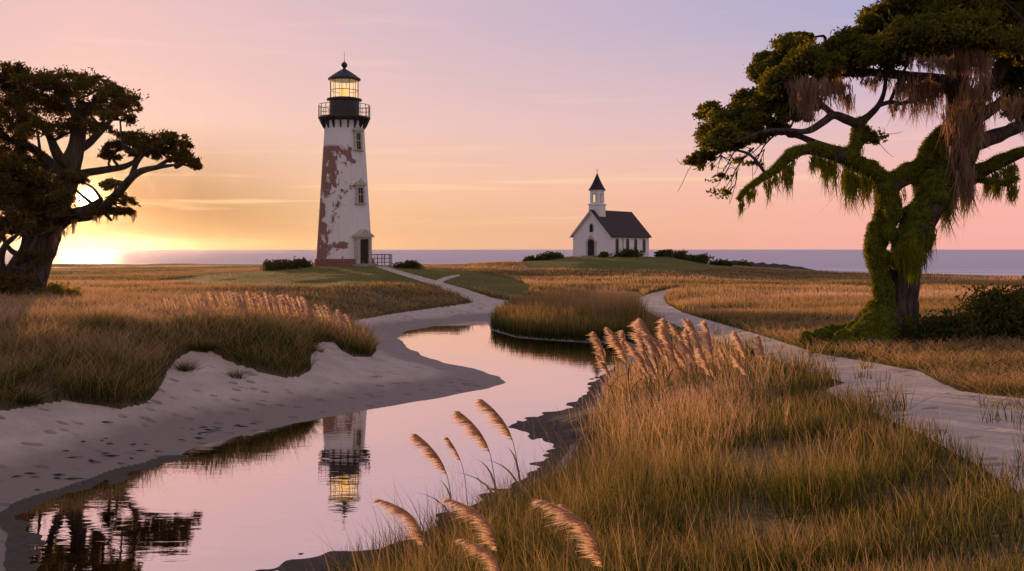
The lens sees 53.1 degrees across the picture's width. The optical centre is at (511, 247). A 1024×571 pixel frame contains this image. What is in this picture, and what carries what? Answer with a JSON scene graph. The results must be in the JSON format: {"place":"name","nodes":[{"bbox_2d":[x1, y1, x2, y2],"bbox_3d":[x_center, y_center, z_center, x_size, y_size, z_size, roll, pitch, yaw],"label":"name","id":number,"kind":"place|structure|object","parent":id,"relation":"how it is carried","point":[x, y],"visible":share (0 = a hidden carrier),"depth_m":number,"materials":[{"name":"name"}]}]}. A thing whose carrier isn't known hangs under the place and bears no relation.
{"place":"outdoors","nodes":[
{"label":"outdoors","id":0,"kind":"place"},
{"bbox_2d":[0,284,473,409],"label":"dune grass","id":1,"kind":"structure","parent":0,"point":[99,306],"depth_m":30.71,"materials":[{"name":"plant"}]},
{"bbox_2d":[15,319,633,570],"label":"creek water","id":2,"kind":"structure","parent":0,"point":[264,499],"depth_m":19.46,"materials":[{"name":"liquid"}]},
{"bbox_2d":[488,284,667,346],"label":"island reeds","id":3,"kind":"object","parent":2,"relation":"on","point":[578,315],"visible":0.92,"depth_m":51.21,"materials":[{"name":"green plant"}]},
{"bbox_2d":[0,266,839,570],"bbox_3d":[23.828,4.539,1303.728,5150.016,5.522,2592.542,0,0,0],"label":"sand","id":4,"kind":"structure","parent":0,"point":[174,416],"depth_m":25.11,"materials":[{"name":"sand"}]},
{"bbox_2d":[10,388,255,489],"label":"wrack litter","id":5,"kind":"object","parent":4,"relation":"on","point":[58,474],"visible":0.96,"depth_m":21.00,"materials":[{"name":"plant"}]},
{"bbox_2d":[167,357,207,371],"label":"grass tuft","id":6,"kind":"object","parent":4,"relation":"on","point":[182,367],"visible":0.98,"depth_m":28.37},
{"bbox_2d":[221,366,250,378],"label":"grass tuft","id":7,"kind":"object","parent":4,"relation":"on","point":[240,375],"visible":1,"depth_m":28.55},
{"bbox_2d":[284,319,1023,570],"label":"bank grass","id":8,"kind":"structure","parent":4,"relation":"on","point":[607,493],"depth_m":10.35,"materials":[{"name":"plant"}]},
{"bbox_2d":[0,256,1023,570],"bbox_3d":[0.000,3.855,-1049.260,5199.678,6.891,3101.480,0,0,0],"label":"ground","id":9,"kind":"structure","parent":0,"point":[602,264],"depth_m":24.80,"materials":[{"name":"plant"}]},
{"bbox_2d":[4,286,31,297],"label":"bush","id":10,"kind":"object","parent":9,"relation":"on","point":[20,293],"visible":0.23,"depth_m":46.88,"materials":[{"name":"green plant"}]},
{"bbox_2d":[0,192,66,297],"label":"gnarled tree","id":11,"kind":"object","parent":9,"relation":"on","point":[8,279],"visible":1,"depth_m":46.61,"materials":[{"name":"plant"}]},
{"bbox_2d":[3,382,63,405],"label":"grass tuft","id":12,"kind":"object","parent":9,"relation":"on","point":[27,398],"visible":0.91,"depth_m":22.74,"materials":[{"name":"plant"}]},
{"bbox_2d":[33,279,69,299],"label":"bush","id":13,"kind":"object","parent":9,"relation":"on","point":[52,288],"visible":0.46,"depth_m":48.33,"materials":[{"name":"green plant"}]},
{"bbox_2d":[60,286,83,297],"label":"bush","id":14,"kind":"object","parent":9,"relation":"on","point":[69,291],"visible":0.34,"depth_m":47.23,"materials":[{"name":"green plant"}]},
{"bbox_2d":[0,60,202,293],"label":"sunlit oak","id":15,"kind":"object","parent":9,"relation":"on","point":[47,193],"visible":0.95,"depth_m":49.20,"materials":[{"name":"green plant"}]},
{"bbox_2d":[196,293,205,313],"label":"plumed reed","id":16,"kind":"object","parent":9,"relation":"on","point":[198,296],"visible":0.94,"depth_m":35.88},
{"bbox_2d":[172,335,238,351],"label":"grass tuft","id":17,"kind":"object","parent":9,"relation":"on","point":[200,347],"visible":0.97,"depth_m":29.53,"materials":[{"name":"plant"}]},
{"bbox_2d":[208,292,216,308],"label":"plumed reed","id":18,"kind":"object","parent":9,"relation":"on","point":[212,298],"visible":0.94,"depth_m":35.63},
{"bbox_2d":[227,290,238,308],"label":"plumed reed","id":19,"kind":"object","parent":9,"relation":"on","point":[232,296],"visible":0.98,"depth_m":35.52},
{"bbox_2d":[235,292,242,309],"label":"plumed reed","id":20,"kind":"object","parent":9,"relation":"on","point":[239,298],"visible":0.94,"depth_m":35.97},
{"bbox_2d":[245,291,252,308],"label":"plumed reed","id":21,"kind":"object","parent":9,"relation":"on","point":[249,299],"visible":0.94,"depth_m":36.71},
{"bbox_2d":[252,293,261,313],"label":"plumed reed","id":22,"kind":"object","parent":9,"relation":"on","point":[257,299],"visible":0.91,"depth_m":36.04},
{"bbox_2d":[256,295,269,314],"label":"plumed reed","id":23,"kind":"object","parent":9,"relation":"on","point":[262,301],"visible":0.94,"depth_m":35.75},
{"bbox_2d":[264,294,272,315],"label":"plumed reed","id":24,"kind":"object","parent":9,"relation":"on","point":[267,300],"visible":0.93,"depth_m":36.03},
{"bbox_2d":[273,301,280,316],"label":"plumed reed","id":25,"kind":"object","parent":9,"relation":"on","point":[277,306],"visible":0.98,"depth_m":36.31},
{"bbox_2d":[276,296,287,315],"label":"plumed reed","id":26,"kind":"object","parent":9,"relation":"on","point":[280,298],"visible":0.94,"depth_m":36.52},
{"bbox_2d":[281,294,293,313],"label":"plumed reed","id":27,"kind":"object","parent":9,"relation":"on","point":[286,302],"visible":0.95,"depth_m":36.61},
{"bbox_2d":[286,294,297,319],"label":"plumed reed","id":28,"kind":"object","parent":9,"relation":"on","point":[289,300],"visible":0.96,"depth_m":36.48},
{"bbox_2d":[291,297,299,315],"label":"plumed reed","id":29,"kind":"object","parent":9,"relation":"on","point":[295,303],"visible":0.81,"depth_m":38.08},
{"bbox_2d":[292,302,299,326],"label":"plumed reed","id":30,"kind":"object","parent":9,"relation":"on","point":[295,306],"visible":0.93,"depth_m":37.17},
{"bbox_2d":[300,298,311,317],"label":"plumed reed","id":31,"kind":"object","parent":9,"relation":"on","point":[307,306],"visible":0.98,"depth_m":37.57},
{"bbox_2d":[314,304,324,319],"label":"plumed reed","id":32,"kind":"object","parent":9,"relation":"on","point":[317,306],"visible":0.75,"depth_m":40.09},
{"bbox_2d":[336,310,346,328],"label":"plumed reed","id":33,"kind":"object","parent":9,"relation":"on","point":[342,317],"visible":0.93,"depth_m":39.13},
{"bbox_2d":[343,314,352,329],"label":"plumed reed","id":34,"kind":"object","parent":9,"relation":"on","point":[347,317],"visible":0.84,"depth_m":42.11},
{"bbox_2d":[372,499,427,570],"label":"plumed reed","id":35,"kind":"object","parent":9,"relation":"on","point":[408,516],"visible":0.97,"depth_m":9.19,"materials":[{"name":"plant"}]},
{"bbox_2d":[407,433,476,551],"bbox_3d":[-0.700,2.865,10.615,0.982,1.888,0.658,0,0,41],"label":"plumed reed","id":36,"kind":"object","parent":9,"relation":"on","point":[430,452],"visible":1,"depth_m":10.62,"materials":[{"name":"plant"}]},
{"bbox_2d":[438,437,486,570],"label":"plumed reed","id":37,"kind":"object","parent":9,"relation":"on","point":[450,445],"visible":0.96,"depth_m":11.19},
{"bbox_2d":[439,498,500,570],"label":"plumed reed","id":38,"kind":"object","parent":9,"relation":"on","point":[481,518],"visible":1,"depth_m":6.91,"materials":[{"name":"plant"}]},
{"bbox_2d":[209,256,732,294],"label":"lawn turf","id":39,"kind":"structure","parent":9,"relation":"on","point":[430,273],"depth_m":97.16,"materials":[{"name":"green plant"}]},
{"bbox_2d":[260,259,288,270],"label":"bush","id":40,"kind":"object","parent":39,"relation":"on","point":[268,265],"visible":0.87,"depth_m":105.42,"materials":[{"name":"green plant"}]},
{"bbox_2d":[278,256,314,269],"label":"bush","id":41,"kind":"object","parent":39,"relation":"on","point":[298,263],"visible":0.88,"depth_m":105.47,"materials":[{"name":"green plant"}]},
{"bbox_2d":[314,54,377,266],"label":"lighthouse","id":42,"kind":"object","parent":39,"relation":"on","point":[344,237],"visible":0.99,"depth_m":107.89,"materials":[{"name":"paint"}]},
{"bbox_2d":[352,127,363,150],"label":"window","id":43,"kind":"structure","parent":42,"relation":"in","point":[357,132],"depth_m":108.39,"materials":[{"name":"beige wood"}]},
{"bbox_2d":[353,179,366,204],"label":"window","id":44,"kind":"structure","parent":42,"relation":"in","point":[360,185],"depth_m":108.17,"materials":[{"name":"beige wood"}]},
{"bbox_2d":[360,239,367,263],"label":"door","id":45,"kind":"structure","parent":42,"relation":"in","point":[363,242],"depth_m":108.00,"materials":[{"name":"brown wood"}]},
{"bbox_2d":[371,254,392,266],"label":"platform railing","id":46,"kind":"object","parent":39,"relation":"on","point":[384,262],"visible":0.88,"depth_m":108.40,"materials":[{"name":"black paint"}]},
{"bbox_2d":[392,259,423,268],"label":"bush","id":47,"kind":"object","parent":39,"relation":"on","point":[409,264],"visible":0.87,"depth_m":106.42,"materials":[{"name":"green plant"}]},
{"bbox_2d":[522,255,544,261],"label":"bush","id":48,"kind":"object","parent":39,"relation":"on","point":[529,258],"visible":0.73,"depth_m":159.26,"materials":[{"name":"green plant"}]},
{"bbox_2d":[536,251,563,259],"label":"bush","id":49,"kind":"object","parent":39,"relation":"on","point":[550,255],"visible":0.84,"depth_m":159.18,"materials":[{"name":"green plant"}]},
{"bbox_2d":[598,251,611,257],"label":"bush","id":50,"kind":"object","parent":39,"relation":"on","point":[603,254],"visible":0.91,"depth_m":156.99,"materials":[{"name":"green plant"}]},
{"bbox_2d":[570,173,651,256],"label":"church","id":51,"kind":"structure","parent":39,"relation":"on","point":[599,228],"depth_m":162.88,"materials":[{"name":"white"}]},
{"bbox_2d":[586,236,595,255],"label":"door","id":52,"kind":"structure","parent":51,"relation":"in","point":[590,243],"depth_m":161.92,"materials":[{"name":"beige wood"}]},
{"bbox_2d":[589,223,593,232],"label":"window","id":53,"kind":"structure","parent":51,"relation":"in","point":[591,227],"depth_m":161.88,"materials":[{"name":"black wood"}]},
{"bbox_2d":[592,193,596,201],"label":"belfry window","id":54,"kind":"structure","parent":51,"relation":"in","point":[594,197],"depth_m":162.64,"materials":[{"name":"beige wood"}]},
{"bbox_2d":[615,238,618,253],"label":"window","id":55,"kind":"structure","parent":51,"relation":"in","point":[616,240],"depth_m":161.57,"materials":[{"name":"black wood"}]},
{"bbox_2d":[642,238,645,252],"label":"window","id":56,"kind":"structure","parent":51,"relation":"in","point":[643,241],"depth_m":168.91,"materials":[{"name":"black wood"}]},
{"bbox_2d":[613,246,643,256],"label":"bush","id":57,"kind":"object","parent":39,"relation":"on","point":[627,252],"visible":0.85,"depth_m":158.10,"materials":[{"name":"green plant"}]},
{"bbox_2d":[654,249,675,257],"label":"bush","id":58,"kind":"object","parent":39,"relation":"on","point":[664,253],"visible":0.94,"depth_m":165.44,"materials":[{"name":"green plant"}]},
{"bbox_2d":[673,249,701,262],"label":"bush","id":59,"kind":"object","parent":39,"relation":"on","point":[682,255],"visible":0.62,"depth_m":167.15,"materials":[{"name":"green plant"}]},
{"bbox_2d":[694,253,714,263],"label":"bush","id":60,"kind":"object","parent":39,"relation":"on","point":[704,258],"visible":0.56,"depth_m":169.22,"materials":[{"name":"green plant"}]},
{"bbox_2d":[454,539,499,570],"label":"plumed reed","id":61,"kind":"object","parent":9,"relation":"on","point":[483,551],"visible":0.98,"depth_m":6.28,"materials":[{"name":"plant"}]},
{"bbox_2d":[450,411,539,537],"bbox_3d":[-0.261,2.741,10.999,1.041,2.000,0.698,0,0,35],"label":"plumed reed","id":62,"kind":"object","parent":9,"relation":"on","point":[474,431],"visible":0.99,"depth_m":10.99,"materials":[{"name":"plant"}]},
{"bbox_2d":[473,399,537,544],"bbox_3d":[-0.018,2.684,11.333,0.705,2.022,1.052,0,0,-43],"label":"plumed reed","id":63,"kind":"object","parent":9,"relation":"on","point":[494,414],"visible":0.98,"depth_m":11.35,"materials":[{"name":"plant"}]},
{"bbox_2d":[47,260,1023,344],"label":"meadow grass","id":64,"kind":"structure","parent":9,"relation":"on","point":[806,300],"depth_m":82.18,"materials":[{"name":"plant"}]},
{"bbox_2d":[530,499,603,570],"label":"plumed reed","id":65,"kind":"object","parent":9,"relation":"on","point":[576,521],"visible":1,"depth_m":5.33,"materials":[{"name":"plant"}]},
{"bbox_2d":[556,504,591,570],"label":"plumed reed","id":66,"kind":"object","parent":9,"relation":"on","point":[564,507],"visible":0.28,"depth_m":6.23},
{"bbox_2d":[587,332,629,438],"bbox_3d":[2.059,3.030,22.253,1.426,2.406,1.034,0,0,10],"label":"plumed reed","id":67,"kind":"object","parent":9,"relation":"on","point":[601,353],"visible":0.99,"depth_m":22.44,"materials":[{"name":"plant"}]},
{"bbox_2d":[595,356,623,419],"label":"plumed reed","id":68,"kind":"object","parent":9,"relation":"on","point":[603,365],"visible":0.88,"depth_m":22.65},
{"bbox_2d":[603,327,647,427],"bbox_3d":[2.463,2.799,20.042,1.378,2.524,0.874,0,0,-29],"label":"plumed reed","id":69,"kind":"object","parent":9,"relation":"on","point":[616,344],"visible":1,"depth_m":20.06,"materials":[{"name":"plant"}]},
{"bbox_2d":[610,330,640,415],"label":"plumed reed","id":70,"kind":"object","parent":9,"relation":"on","point":[622,335],"visible":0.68,"depth_m":22.76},
{"bbox_2d":[615,339,641,406],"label":"plumed reed","id":71,"kind":"object","parent":9,"relation":"on","point":[632,377],"visible":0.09,"depth_m":23.95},
{"bbox_2d":[624,341,661,424],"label":"plumed reed","id":72,"kind":"object","parent":9,"relation":"on","point":[631,349],"visible":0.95,"depth_m":21.95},
{"bbox_2d":[633,349,656,416],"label":"plumed reed","id":73,"kind":"object","parent":9,"relation":"on","point":[643,366],"visible":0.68,"depth_m":22.13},
{"bbox_2d":[636,348,660,401],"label":"plumed reed","id":74,"kind":"object","parent":9,"relation":"on","point":[647,366],"visible":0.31,"depth_m":23.13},
{"bbox_2d":[634,356,663,412],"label":"plumed reed","id":75,"kind":"object","parent":9,"relation":"on","point":[638,364],"visible":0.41,"depth_m":22.24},
{"bbox_2d":[627,321,676,417],"bbox_3d":[2.907,2.722,21.233,1.248,2.468,0.982,0,0,-5],"label":"plumed reed","id":76,"kind":"object","parent":9,"relation":"on","point":[638,337],"visible":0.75,"depth_m":21.01,"materials":[{"name":"plant"}]},
{"bbox_2d":[632,318,676,438],"bbox_3d":[2.951,2.633,20.490,1.455,2.455,1.055,0,0,-15],"label":"plumed reed","id":77,"kind":"object","parent":9,"relation":"on","point":[648,340],"visible":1,"depth_m":20.62,"materials":[{"name":"plant"}]},
{"bbox_2d":[643,358,665,420],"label":"plumed reed","id":78,"kind":"object","parent":9,"relation":"on","point":[652,371],"visible":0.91,"depth_m":21.73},
{"bbox_2d":[642,330,673,411],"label":"plumed reed","id":79,"kind":"object","parent":9,"relation":"on","point":[651,353],"visible":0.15,"depth_m":22.91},
{"bbox_2d":[649,354,667,399],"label":"plumed reed","id":80,"kind":"object","parent":9,"relation":"on","point":[654,361],"visible":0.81,"depth_m":22.45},
{"bbox_2d":[646,343,673,406],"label":"plumed reed","id":81,"kind":"object","parent":9,"relation":"on","point":[657,353],"visible":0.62,"depth_m":22.16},
{"bbox_2d":[647,334,679,399],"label":"plumed reed","id":82,"kind":"object","parent":9,"relation":"on","point":[656,343],"visible":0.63,"depth_m":22.23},
{"bbox_2d":[654,324,685,403],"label":"plumed reed","id":83,"kind":"object","parent":9,"relation":"on","point":[660,326],"visible":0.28,"depth_m":22.83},
{"bbox_2d":[658,339,683,407],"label":"plumed reed","id":84,"kind":"object","parent":9,"relation":"on","point":[660,342],"visible":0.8,"depth_m":22.56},
{"bbox_2d":[657,329,690,412],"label":"plumed reed","id":85,"kind":"object","parent":9,"relation":"on","point":[667,342],"visible":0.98,"depth_m":20.80,"materials":[{"name":"plant"}]},
{"bbox_2d":[654,318,695,406],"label":"plumed reed","id":86,"kind":"object","parent":9,"relation":"on","point":[663,324],"visible":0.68,"depth_m":22.66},
{"bbox_2d":[667,322,693,379],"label":"plumed reed","id":87,"kind":"object","parent":9,"relation":"on","point":[674,330],"visible":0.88,"depth_m":23.70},
{"bbox_2d":[669,354,692,405],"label":"plumed reed","id":88,"kind":"object","parent":9,"relation":"on","point":[677,367],"visible":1,"depth_m":20.88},
{"bbox_2d":[668,341,696,409],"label":"plumed reed","id":89,"kind":"object","parent":9,"relation":"on","point":[681,370],"visible":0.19,"depth_m":22.25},
{"bbox_2d":[669,346,701,410],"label":"plumed reed","id":90,"kind":"object","parent":9,"relation":"on","point":[677,354],"visible":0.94,"depth_m":20.90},
{"bbox_2d":[678,358,694,394],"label":"plumed reed","id":91,"kind":"object","parent":9,"relation":"on","point":[684,372],"visible":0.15,"depth_m":22.28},
{"bbox_2d":[679,329,705,402],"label":"plumed reed","id":92,"kind":"object","parent":9,"relation":"on","point":[685,332],"visible":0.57,"depth_m":22.27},
{"bbox_2d":[685,319,705,385],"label":"plumed reed","id":93,"kind":"object","parent":9,"relation":"on","point":[688,320],"visible":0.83,"depth_m":23.52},
{"bbox_2d":[678,340,713,403],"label":"plumed reed","id":94,"kind":"object","parent":9,"relation":"on","point":[686,350],"visible":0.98,"depth_m":20.34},
{"bbox_2d":[683,336,709,392],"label":"plumed reed","id":95,"kind":"object","parent":9,"relation":"on","point":[689,344],"visible":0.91,"depth_m":21.61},
{"bbox_2d":[686,358,706,395],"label":"plumed reed","id":96,"kind":"object","parent":9,"relation":"on","point":[691,369],"visible":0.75,"depth_m":21.34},
{"bbox_2d":[681,318,714,393],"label":"plumed reed","id":97,"kind":"object","parent":9,"relation":"on","point":[689,326],"visible":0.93,"depth_m":23.39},
{"bbox_2d":[693,348,710,383],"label":"plumed reed","id":98,"kind":"object","parent":9,"relation":"on","point":[698,359],"visible":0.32,"depth_m":22.80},
{"bbox_2d":[688,332,716,412],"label":"plumed reed","id":99,"kind":"object","parent":9,"relation":"on","point":[694,339],"visible":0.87,"depth_m":21.35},
{"bbox_2d":[693,348,727,430],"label":"plumed reed","id":100,"kind":"object","parent":9,"relation":"on","point":[699,353],"visible":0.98,"depth_m":16.01,"materials":[{"name":"plant"}]},
{"bbox_2d":[696,321,741,409],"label":"plumed reed","id":101,"kind":"object","parent":9,"relation":"on","point":[706,335],"visible":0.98,"depth_m":18.52,"materials":[{"name":"plant"}]},
{"bbox_2d":[716,358,725,384],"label":"plumed reed","id":102,"kind":"object","parent":9,"relation":"on","point":[718,362],"visible":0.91,"depth_m":22.41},
{"bbox_2d":[717,347,734,388],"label":"plumed reed","id":103,"kind":"object","parent":9,"relation":"on","point":[720,350],"visible":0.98,"depth_m":22.13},
{"bbox_2d":[730,355,759,429],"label":"plumed reed","id":104,"kind":"object","parent":9,"relation":"on","point":[739,364],"visible":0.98,"depth_m":15.51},
{"bbox_2d":[729,331,764,422],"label":"plumed reed","id":105,"kind":"object","parent":9,"relation":"on","point":[735,338],"visible":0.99,"depth_m":17.01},
{"bbox_2d":[754,335,787,410],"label":"plumed reed","id":106,"kind":"object","parent":9,"relation":"on","point":[759,346],"visible":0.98,"depth_m":16.52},
{"bbox_2d":[731,260,815,270],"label":"rock spit","id":107,"kind":"structure","parent":9,"relation":"on","point":[774,265],"depth_m":178.68,"materials":[{"name":"plant"}]},
{"bbox_2d":[708,258,736,265],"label":"bush","id":108,"kind":"object","parent":107,"relation":"on","point":[721,262],"visible":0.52,"depth_m":171.07,"materials":[{"name":"green plant"}]},
{"bbox_2d":[731,259,751,266],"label":"bush","id":109,"kind":"object","parent":107,"relation":"on","point":[743,263],"visible":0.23,"depth_m":172.45,"materials":[{"name":"green plant"}]},
{"bbox_2d":[678,0,1023,353],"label":"moss draped oak","id":110,"kind":"object","parent":9,"relation":"on","point":[943,171],"visible":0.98,"depth_m":27.39,"materials":[{"name":"green plant"}]},
{"bbox_2d":[679,307,1023,441],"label":"verge grass","id":111,"kind":"structure","parent":9,"relation":"on","point":[810,324],"depth_m":23.03,"materials":[{"name":"plant"}]},
{"bbox_2d":[901,304,998,347],"bbox_3d":[11.189,2.157,26.464,2.199,1.447,2.153,0,0,0],"label":"bush","id":112,"kind":"object","parent":111,"relation":"on","point":[925,328],"visible":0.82,"depth_m":25.95,"materials":[{"name":"green plant"}]},
{"bbox_2d":[1002,284,1023,293],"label":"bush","id":113,"kind":"object","parent":111,"relation":"on","point":[1017,285],"visible":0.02,"depth_m":28.92,"materials":[{"name":"green plant"}]},
{"bbox_2d":[946,275,1023,345],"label":"bush","id":114,"kind":"object","parent":9,"relation":"on","point":[1005,312],"visible":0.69,"depth_m":26.40,"materials":[{"name":"green plant"}]},
{"bbox_2d":[0,0,1023,249],"label":"sky","id":115,"kind":"structure","parent":0,"point":[492,124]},
{"bbox_2d":[5,250,1023,275],"bbox_3d":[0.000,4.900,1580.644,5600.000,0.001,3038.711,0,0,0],"label":"sea","id":116,"kind":"structure","parent":0,"point":[986,262],"depth_m":526.07,"materials":[{"name":"liquid"}]},
{"bbox_2d":[432,275,1023,489],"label":"path","id":117,"kind":"structure","parent":0,"point":[962,415],"depth_m":15.93,"materials":[{"name":"sand"}]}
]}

